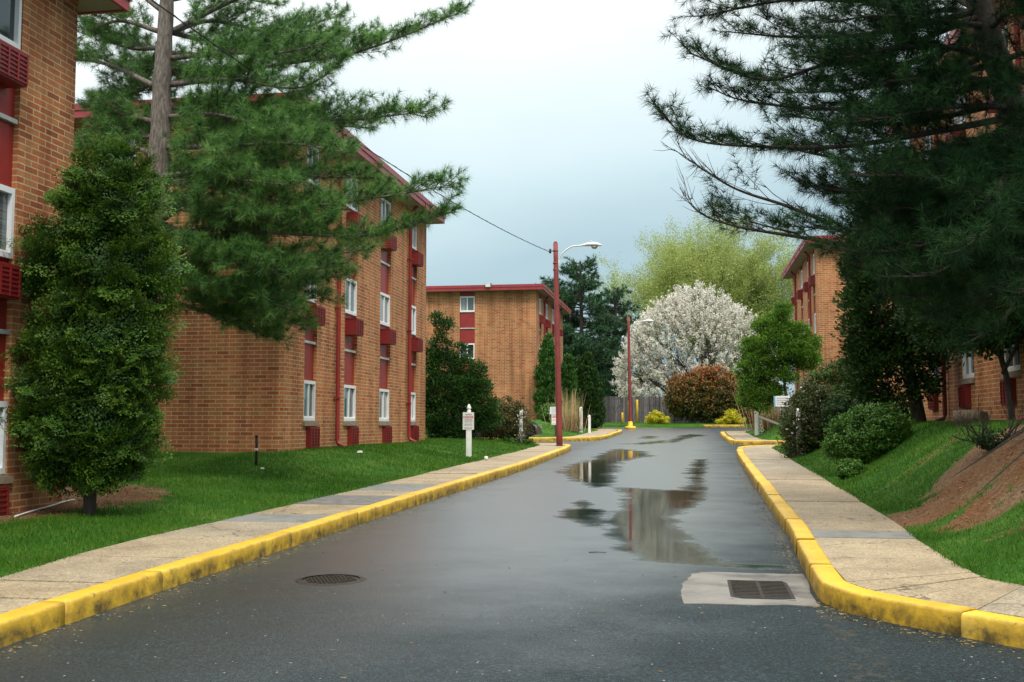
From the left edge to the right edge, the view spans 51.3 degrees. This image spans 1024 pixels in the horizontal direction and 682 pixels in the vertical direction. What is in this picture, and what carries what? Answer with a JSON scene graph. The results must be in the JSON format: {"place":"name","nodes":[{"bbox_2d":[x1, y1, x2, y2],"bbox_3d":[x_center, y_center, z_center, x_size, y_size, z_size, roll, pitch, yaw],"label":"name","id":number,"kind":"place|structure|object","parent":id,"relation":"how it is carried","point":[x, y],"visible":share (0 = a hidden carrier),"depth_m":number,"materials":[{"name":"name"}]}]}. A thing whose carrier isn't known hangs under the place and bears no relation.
{"place":"outdoors","nodes":[
{"label":"outdoors","id":0,"kind":"place"},
{"bbox_2d":[0,443,564,613],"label":"pavement","id":1,"kind":"structure","parent":0,"point":[46,582],"depth_m":11.42,"materials":[{"name":"concrete"}]},
{"bbox_2d":[549,241,601,445],"bbox_3d":[2.216,0.108,37.134,1.870,7.252,0.300,-1,-4,9],"label":"street lamp","id":2,"kind":"object","parent":1,"relation":"on","point":[558,394],"visible":1,"depth_m":37.17,"materials":[{"name":"red metal"}]},
{"bbox_2d":[151,0,549,251],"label":"overhead cable","id":3,"kind":"object","parent":2,"relation":"attached to","point":[184,23],"visible":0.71,"depth_m":17.08,"materials":[{"name":"black metal"}]},
{"bbox_2d":[558,269,627,324],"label":"overhead cable","id":4,"kind":"object","parent":2,"relation":"attached to","point":[591,303],"visible":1,"depth_m":47.05,"materials":[{"name":"black metal"}]},
{"bbox_2d":[0,427,1023,681],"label":"road","id":5,"kind":"structure","parent":0,"point":[580,561],"depth_m":8.38,"materials":[{"name":"grey asphalt"}]},
{"bbox_2d":[295,574,366,585],"bbox_3d":[-1.667,2.195,9.812,0.670,0.024,0.670,-1,-4,9],"label":"manhole cover","id":6,"kind":"object","parent":5,"relation":"on","point":[329,580],"visible":1,"depth_m":9.73,"materials":[{"name":"metal"}]},
{"bbox_2d":[1,426,1023,677],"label":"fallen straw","id":7,"kind":"object","parent":5,"relation":"on","point":[603,610],"visible":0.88,"depth_m":10.32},
{"bbox_2d":[681,572,818,607],"bbox_3d":[2.049,2.169,9.310,1.130,0.068,1.666,-1,-4,9],"label":"storm drain","id":8,"kind":"object","parent":5,"relation":"on","point":[752,589],"visible":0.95,"depth_m":9.17,"materials":[{"name":"concrete"}]},
{"bbox_2d":[0,409,1023,585],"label":"ground","id":9,"kind":"structure","parent":0,"point":[1016,469],"depth_m":14.05,"materials":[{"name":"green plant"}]},
{"bbox_2d":[14,499,74,516],"bbox_3d":[-6.024,2.140,13.719,0.103,0.101,1.775,0,-4,0],"label":"plastic pipe","id":10,"kind":"object","parent":9,"relation":"on","point":[44,507],"visible":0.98,"depth_m":13.81,"materials":[{"name":"white plastic"}]},
{"bbox_2d":[0,0,131,515],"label":"apartment building","id":11,"kind":"structure","parent":9,"relation":"on","point":[38,43],"depth_m":13.77,"materials":[{"name":"brick"}]},
{"bbox_2d":[0,401,7,473],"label":"window","id":12,"kind":"structure","parent":11,"relation":"in","point":[3,404],"depth_m":13.30,"materials":[{"name":"white glass"}]},
{"bbox_2d":[0,184,14,258],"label":"window","id":13,"kind":"structure","parent":11,"relation":"in","point":[7,194],"depth_m":13.48,"materials":[{"name":"white glass"}]},
{"bbox_2d":[0,0,21,49],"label":"window","id":14,"kind":"structure","parent":11,"relation":"in","point":[10,10],"depth_m":13.63,"materials":[{"name":"white glass"}]},
{"bbox_2d":[0,131,193,515],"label":"arborvitae tree","id":15,"kind":"object","parent":9,"relation":"on","point":[106,368],"visible":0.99,"depth_m":13.23,"materials":[{"name":"green plant"}]},
{"bbox_2d":[255,435,257,465],"bbox_3d":[-4.841,2.123,20.190,0.068,0.675,0.065,-1,-4,9],"label":"pipe stub","id":16,"kind":"object","parent":9,"relation":"on","point":[256,450],"visible":0.91,"depth_m":20.17,"materials":[{"name":"black metal"}]},
{"bbox_2d":[72,92,445,451],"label":"apartment building","id":17,"kind":"structure","parent":9,"relation":"on","point":[344,375],"depth_m":25.18,"materials":[{"name":"brick"}]},
{"bbox_2d":[304,380,315,420],"bbox_3d":[-4.609,1.343,24.056,0.085,0.900,0.780,-1,-4,9],"label":"window","id":18,"kind":"structure","parent":17,"relation":"in","point":[309,386],"depth_m":24.22,"materials":[{"name":"white glass"}]},
{"bbox_2d":[305,267,316,302],"bbox_3d":[-4.609,-1.349,24.264,0.085,0.900,0.780,-1,-4,9],"label":"window","id":19,"kind":"structure","parent":17,"relation":"in","point":[307,267],"depth_m":24.36,"materials":[{"name":"white glass"}]},
{"bbox_2d":[307,147,318,184],"bbox_3d":[-4.609,-4.041,24.473,0.085,0.900,0.780,-1,-4,9],"label":"window","id":20,"kind":"structure","parent":17,"relation":"in","point":[309,148],"depth_m":24.49,"materials":[{"name":"white glass"}]},
{"bbox_2d":[344,385,355,420],"bbox_3d":[-4.136,1.565,26.919,0.085,0.900,0.980,-1,-4,9],"label":"window","id":21,"kind":"structure","parent":17,"relation":"in","point":[349,390],"depth_m":27.08,"materials":[{"name":"white glass"}]},
{"bbox_2d":[345,279,356,315],"bbox_3d":[-4.136,-1.127,27.127,0.085,0.900,0.980,-1,-4,9],"label":"window","id":22,"kind":"structure","parent":17,"relation":"in","point":[352,292],"depth_m":27.33,"materials":[{"name":"white glass"}]},
{"bbox_2d":[346,175,357,211],"bbox_3d":[-4.136,-3.819,27.336,0.085,0.900,0.980,-1,-4,9],"label":"window","id":23,"kind":"structure","parent":17,"relation":"in","point":[351,208],"depth_m":27.38,"materials":[{"name":"white glass"}]},
{"bbox_2d":[379,389,388,420],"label":"window","id":24,"kind":"structure","parent":17,"relation":"in","point":[383,393],"depth_m":29.97,"materials":[{"name":"white glass"}]},
{"bbox_2d":[380,292,389,326],"bbox_3d":[-3.634,-0.891,30.172,0.085,0.900,1.030,-1,-4,9],"label":"window","id":25,"kind":"structure","parent":17,"relation":"in","point":[384,298],"depth_m":30.19,"materials":[{"name":"white glass"}]},
{"bbox_2d":[381,198,390,222],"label":"window","id":26,"kind":"structure","parent":17,"relation":"in","point":[384,207],"depth_m":30.36,"materials":[{"name":"white glass"}]},
{"bbox_2d":[411,392,415,420],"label":"window","id":27,"kind":"structure","parent":17,"relation":"in","point":[413,395],"depth_m":33.33,"materials":[{"name":"white glass"}]},
{"bbox_2d":[411,305,415,334],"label":"window","id":28,"kind":"structure","parent":17,"relation":"in","point":[413,307],"depth_m":33.55,"materials":[{"name":"white glass"}]},
{"bbox_2d":[412,224,416,250],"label":"window","id":29,"kind":"structure","parent":17,"relation":"in","point":[414,234],"depth_m":33.77,"materials":[{"name":"white glass"}]},
{"bbox_2d":[0,436,538,577],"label":"lawn grass","id":30,"kind":"structure","parent":9,"relation":"on","point":[154,474],"depth_m":17.36,"materials":[{"name":"green plant"}]},
{"bbox_2d":[73,0,475,479],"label":"pine tree","id":31,"kind":"object","parent":9,"relation":"on","point":[251,286],"visible":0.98,"depth_m":17.37,"materials":[{"name":"green plant"}]},
{"bbox_2d":[0,443,570,647],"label":"kerb","id":32,"kind":"structure","parent":9,"relation":"on","point":[26,622],"depth_m":9.99,"materials":[{"name":"yellow concrete"}]},
{"bbox_2d":[425,309,504,437],"bbox_3d":[-2.010,1.247,37.002,3.284,4.766,2.634,-3,-6,37],"label":"evergreen tree","id":33,"kind":"object","parent":9,"relation":"on","point":[464,388],"visible":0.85,"depth_m":36.58,"materials":[{"name":"green plant"}]},
{"bbox_2d":[463,404,473,456],"bbox_3d":[-1.154,2.439,28.529,0.304,1.505,0.154,-1,-4,9],"label":"sign post","id":34,"kind":"object","parent":9,"relation":"on","point":[468,421],"visible":1,"depth_m":28.47,"materials":[{"name":"white paint"}]},
{"bbox_2d":[426,283,570,418],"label":"apartment building","id":35,"kind":"structure","parent":9,"relation":"on","point":[502,329],"depth_m":60.57,"materials":[{"name":"brick"}]},
{"bbox_2d":[460,343,474,358],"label":"window","id":36,"kind":"structure","parent":35,"relation":"in","point":[472,345],"depth_m":60.77,"materials":[{"name":"white glass"}]},
{"bbox_2d":[460,296,474,311],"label":"window","id":37,"kind":"structure","parent":35,"relation":"in","point":[467,303],"depth_m":61.01,"materials":[{"name":"white glass"}]},
{"bbox_2d":[539,298,540,314],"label":"window","id":38,"kind":"structure","parent":35,"relation":"in","point":[539,298],"depth_m":62.19,"materials":[{"name":"white glass"}]},
{"bbox_2d":[546,304,547,319],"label":"window","id":39,"kind":"structure","parent":35,"relation":"in","point":[546,304],"depth_m":65.41,"materials":[{"name":"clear glass"}]},
{"bbox_2d":[476,394,535,438],"bbox_3d":[-0.311,2.794,38.032,2.383,1.858,1.722,-1,-4,9],"label":"shrub","id":40,"kind":"object","parent":9,"relation":"on","point":[510,411],"visible":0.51,"depth_m":37.76,"materials":[{"name":"green plant"}]},
{"bbox_2d":[495,436,534,444],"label":"ground cover","id":41,"kind":"object","parent":9,"relation":"on","point":[515,441],"visible":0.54,"depth_m":36.97,"materials":[{"name":"green plant"}]},
{"bbox_2d":[515,407,526,443],"bbox_3d":[0.301,3.019,37.071,0.478,1.424,0.537,-1,-4,9],"label":"climbing vine","id":42,"kind":"object","parent":9,"relation":"on","point":[523,430],"visible":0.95,"depth_m":37.00,"materials":[{"name":"green plant"}]},
{"bbox_2d":[519,410,522,440],"bbox_3d":[0.321,3.045,37.067,0.122,1.290,0.122,-1,-4,9],"label":"white post","id":43,"kind":"object","parent":9,"relation":"on","point":[521,420],"visible":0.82,"depth_m":37.02,"materials":[{"name":"paint"}]},
{"bbox_2d":[532,332,562,418],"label":"arborvitae tree","id":44,"kind":"object","parent":9,"relation":"on","point":[544,376],"visible":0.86,"depth_m":58.70,"materials":[{"name":"green plant"}]},
{"bbox_2d":[550,407,555,435],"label":"sign post","id":45,"kind":"object","parent":9,"relation":"on","point":[552,410],"visible":0.68,"depth_m":46.92,"materials":[{"name":"white metal"}]},
{"bbox_2d":[536,402,570,422],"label":"shrub","id":46,"kind":"object","parent":9,"relation":"on","point":[545,409],"visible":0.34,"depth_m":54.94,"materials":[{"name":"green plant"}]},
{"bbox_2d":[488,429,621,440],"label":"kerb","id":47,"kind":"structure","parent":9,"relation":"on","point":[608,436],"depth_m":46.11,"materials":[{"name":"yellow concrete"}]},
{"bbox_2d":[539,275,592,364],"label":"pine tree","id":48,"kind":"object","parent":9,"relation":"on","point":[546,281],"visible":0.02,"depth_m":99.75,"materials":[{"name":"green plant"}]},
{"bbox_2d":[561,353,580,422],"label":"arborvitae tree","id":49,"kind":"object","parent":9,"relation":"on","point":[569,381],"visible":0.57,"depth_m":60.46,"materials":[{"name":"green plant"}]},
{"bbox_2d":[579,407,582,432],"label":"white post","id":50,"kind":"object","parent":9,"relation":"on","point":[581,421],"visible":0.75,"depth_m":52.54,"materials":[{"name":"paint"}]},
{"bbox_2d":[550,254,622,401],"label":"pine tree","id":51,"kind":"object","parent":9,"relation":"on","point":[573,344],"visible":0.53,"depth_m":95.68,"materials":[{"name":"green plant"}]},
{"bbox_2d":[588,415,590,432],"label":"white post","id":52,"kind":"object","parent":9,"relation":"on","point":[589,425],"visible":0.82,"depth_m":53.06,"materials":[{"name":"paint"}]},
{"bbox_2d":[574,351,608,428],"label":"arborvitae tree","id":53,"kind":"object","parent":9,"relation":"on","point":[590,385],"visible":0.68,"depth_m":62.96,"materials":[{"name":"green plant"}]},
{"bbox_2d":[584,283,652,421],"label":"pine tree","id":54,"kind":"object","parent":9,"relation":"on","point":[616,334],"visible":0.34,"depth_m":100.64,"materials":[{"name":"green plant"}]},
{"bbox_2d":[636,400,637,422],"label":"bollard","id":55,"kind":"object","parent":9,"relation":"on","point":[636,411],"visible":0.85,"depth_m":74.65,"materials":[{"name":"yellow metal"}]},
{"bbox_2d":[625,316,653,428],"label":"street lamp","id":56,"kind":"object","parent":9,"relation":"on","point":[630,425],"visible":0.98,"depth_m":67.63,"materials":[{"name":"red metal"}]},
{"bbox_2d":[644,409,670,423],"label":"golden shrub","id":57,"kind":"object","parent":9,"relation":"on","point":[661,417],"visible":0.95,"depth_m":73.26,"materials":[{"name":"yellow plant"}]},
{"bbox_2d":[537,412,786,439],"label":"lawn grass","id":58,"kind":"structure","parent":9,"relation":"on","point":[593,429],"depth_m":51.25,"materials":[{"name":"green plant"}]},
{"bbox_2d":[577,201,797,369],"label":"spring tree","id":59,"kind":"object","parent":9,"relation":"on","point":[754,283],"visible":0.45,"depth_m":106.63,"materials":[{"name":"green plant"}]},
{"bbox_2d":[606,279,779,419],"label":"pear tree","id":60,"kind":"object","parent":9,"relation":"on","point":[671,308],"visible":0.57,"depth_m":84.09,"materials":[{"name":"white plant"}]},
{"bbox_2d":[594,396,793,422],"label":"wooden fence","id":61,"kind":"object","parent":9,"relation":"on","point":[643,403],"visible":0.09,"depth_m":76.99,"materials":[{"name":"grey wood"}]},
{"bbox_2d":[662,364,745,422],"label":"photinia bush","id":62,"kind":"object","parent":9,"relation":"on","point":[698,390],"visible":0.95,"depth_m":73.64,"materials":[{"name":"brown plant"}]},
{"bbox_2d":[703,425,743,426],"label":"kerb","id":63,"kind":"structure","parent":9,"relation":"on","point":[723,426],"depth_m":71.52,"materials":[{"name":"yellow concrete"}]},
{"bbox_2d":[715,408,745,423],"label":"golden shrub","id":64,"kind":"object","parent":9,"relation":"on","point":[731,417],"visible":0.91,"depth_m":72.01,"materials":[{"name":"yellow plant"}]},
{"bbox_2d":[736,388,768,423],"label":"photinia bush","id":65,"kind":"object","parent":9,"relation":"on","point":[748,414],"visible":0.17,"depth_m":72.69,"materials":[{"name":"brown plant"}]},
{"bbox_2d":[720,431,785,444],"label":"kerb","id":66,"kind":"structure","parent":9,"relation":"on","point":[726,437],"depth_m":41.28,"materials":[{"name":"yellow concrete"}]},
{"bbox_2d":[734,381,794,429],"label":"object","id":67,"kind":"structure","parent":9,"relation":"on","point":[767,424],"depth_m":47.94,"materials":[{"name":"plant"}]},
{"bbox_2d":[754,410,778,435],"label":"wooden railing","id":68,"kind":"object","parent":9,"relation":"on","point":[757,423],"visible":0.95,"depth_m":46.96,"materials":[{"name":"paint"}]},
{"bbox_2d":[728,300,824,414],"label":"leafy tree","id":69,"kind":"object","parent":9,"relation":"on","point":[780,328],"visible":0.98,"depth_m":44.81,"materials":[{"name":"green plant"}]},
{"bbox_2d":[774,396,789,431],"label":"sign post","id":70,"kind":"object","parent":9,"relation":"on","point":[778,400],"visible":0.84,"depth_m":42.90,"materials":[{"name":"white metal"}]},
{"bbox_2d":[796,408,800,456],"bbox_3d":[7.529,2.454,28.045,0.122,1.370,0.122,-1,-4,9],"label":"white post","id":71,"kind":"object","parent":9,"relation":"on","point":[797,426],"visible":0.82,"depth_m":28.01,"materials":[{"name":"paint"}]},
{"bbox_2d":[791,409,806,456],"bbox_3d":[7.551,2.482,28.034,0.489,1.405,0.449,-1,-4,9],"label":"climbing vine","id":72,"kind":"object","parent":9,"relation":"on","point":[795,445],"visible":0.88,"depth_m":27.97,"materials":[{"name":"green plant"}]},
{"bbox_2d":[775,382,844,457],"bbox_3d":[8.121,2.192,28.672,2.413,2.205,1.643,3,-5,-33],"label":"hedge bush","id":73,"kind":"object","parent":9,"relation":"on","point":[809,406],"visible":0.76,"depth_m":28.23,"materials":[{"name":"green plant"}]},
{"bbox_2d":[793,357,859,429],"bbox_3d":[9.649,1.649,31.902,2.367,2.472,2.054,3,-5,-30],"label":"hedge bush","id":74,"kind":"object","parent":9,"relation":"on","point":[823,374],"visible":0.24,"depth_m":31.55,"materials":[{"name":"green plant"}]},
{"bbox_2d":[638,0,1023,364],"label":"pine tree","id":75,"kind":"object","parent":9,"relation":"on","point":[955,204],"visible":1,"depth_m":12.65,"materials":[{"name":"green plant"}]},
{"bbox_2d":[782,235,915,408],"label":"apartment building","id":76,"kind":"structure","parent":9,"relation":"on","point":[815,285],"depth_m":47.20,"materials":[{"name":"brick"}]},
{"bbox_2d":[813,254,814,274],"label":"window","id":77,"kind":"structure","parent":76,"relation":"in","point":[813,254],"depth_m":48.53,"materials":[{"name":"white glass"}]},
{"bbox_2d":[814,313,815,333],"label":"window","id":78,"kind":"structure","parent":76,"relation":"in","point":[815,313],"depth_m":48.33,"materials":[{"name":"white glass"}]},
{"bbox_2d":[834,458,869,478],"bbox_3d":[6.232,2.405,19.512,0.680,0.548,0.569,-1,-4,9],"label":"shrub","id":79,"kind":"object","parent":9,"relation":"on","point":[853,467],"visible":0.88,"depth_m":19.43,"materials":[{"name":"green plant"}]},
{"bbox_2d":[817,391,910,430],"bbox_3d":[8.481,1.812,25.447,2.329,1.372,1.762,-1,-4,9],"label":"hedge bush","id":80,"kind":"object","parent":9,"relation":"on","point":[843,403],"visible":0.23,"depth_m":25.26,"materials":[{"name":"green plant"}]},
{"bbox_2d":[818,398,919,465],"bbox_3d":[6.861,1.792,20.605,1.707,1.380,1.665,-4,-6,43],"label":"shrub","id":81,"kind":"object","parent":9,"relation":"on","point":[879,432],"visible":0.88,"depth_m":20.25,"materials":[{"name":"green plant"}]},
{"bbox_2d":[737,445,1023,648],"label":"kerb","id":82,"kind":"structure","parent":9,"relation":"on","point":[831,587],"depth_m":8.00,"materials":[{"name":"yellow concrete"}]},
{"bbox_2d":[830,146,954,422],"bbox_3d":[8.446,-1.203,23.488,2.920,6.450,2.478,-1,-4,9],"label":"evergreen tree","id":83,"kind":"object","parent":9,"relation":"on","point":[867,351],"visible":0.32,"depth_m":23.06,"materials":[{"name":"green plant"}]},
{"bbox_2d":[772,418,1023,583],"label":"lawn grass","id":84,"kind":"structure","parent":9,"relation":"on","point":[845,482],"depth_m":15.56,"materials":[{"name":"green plant"}]},
{"bbox_2d":[880,135,1023,419],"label":"evergreen tree","id":85,"kind":"object","parent":9,"relation":"on","point":[985,346],"visible":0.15,"depth_m":18.74,"materials":[{"name":"green plant"}]},
{"bbox_2d":[887,0,1023,421],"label":"apartment building","id":86,"kind":"structure","parent":9,"relation":"on","point":[966,381],"depth_m":21.33,"materials":[{"name":"brick"}]},
{"bbox_2d":[924,128,932,158],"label":"window","id":87,"kind":"structure","parent":86,"relation":"in","point":[924,128],"depth_m":25.98,"materials":[{"name":"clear glass"}]},
{"bbox_2d":[954,95,964,123],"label":"window","id":88,"kind":"structure","parent":86,"relation":"in","point":[960,119],"depth_m":23.02,"materials":[{"name":"clear glass"}]},
{"bbox_2d":[962,350,973,378],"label":"window","id":89,"kind":"structure","parent":86,"relation":"in","point":[968,370],"depth_m":22.59,"materials":[{"name":"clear glass"}]},
{"bbox_2d":[1002,23,1008,49],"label":"window","id":90,"kind":"structure","parent":86,"relation":"in","point":[1004,33],"depth_m":19.60,"materials":[{"name":"clear glass"}]},
{"bbox_2d":[1004,341,1020,371],"bbox_3d":[9.107,0.094,19.328,0.085,0.900,0.980,-1,-4,9],"label":"window","id":91,"kind":"structure","parent":86,"relation":"in","point":[1014,365],"depth_m":19.29,"materials":[{"name":"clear glass"}]},
{"bbox_2d":[953,409,983,423],"bbox_3d":[7.844,1.304,18.336,0.473,0.255,0.253,-3,-6,38],"label":"cut log","id":92,"kind":"object","parent":9,"relation":"on","point":[973,412],"visible":0.64,"depth_m":18.25,"materials":[{"name":"grey wood"}]},
{"bbox_2d":[931,383,1023,463],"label":"bare shrub","id":93,"kind":"object","parent":9,"relation":"on","point":[987,442],"visible":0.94,"depth_m":13.95,"materials":[{"name":"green plant"}]},
{"bbox_2d":[951,429,1023,491],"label":"tree root","id":94,"kind":"object","parent":9,"relation":"on","point":[1006,441],"visible":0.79,"depth_m":13.60,"materials":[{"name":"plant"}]},
{"bbox_2d":[75,0,965,421],"label":"sky","id":95,"kind":"structure","parent":0,"point":[549,125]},
{"bbox_2d":[541,389,591,430],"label":"ornamental grass","id":96,"kind":"object","parent":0,"point":[570,420],"depth_m":52.13,"materials":[{"name":"plant"}]},
{"bbox_2d":[569,429,616,436],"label":"pavement","id":97,"kind":"structure","parent":0,"point":[599,432],"depth_m":51.90,"materials":[{"name":"concrete"}]},
{"bbox_2d":[726,431,762,439],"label":"pavement","id":98,"kind":"structure","parent":0,"point":[739,435],"depth_m":47.95,"materials":[{"name":"concrete"}]},
{"bbox_2d":[743,445,1023,617],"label":"pavement","id":99,"kind":"structure","parent":0,"point":[861,559],"depth_m":10.54,"materials":[{"name":"concrete"}]}
]}

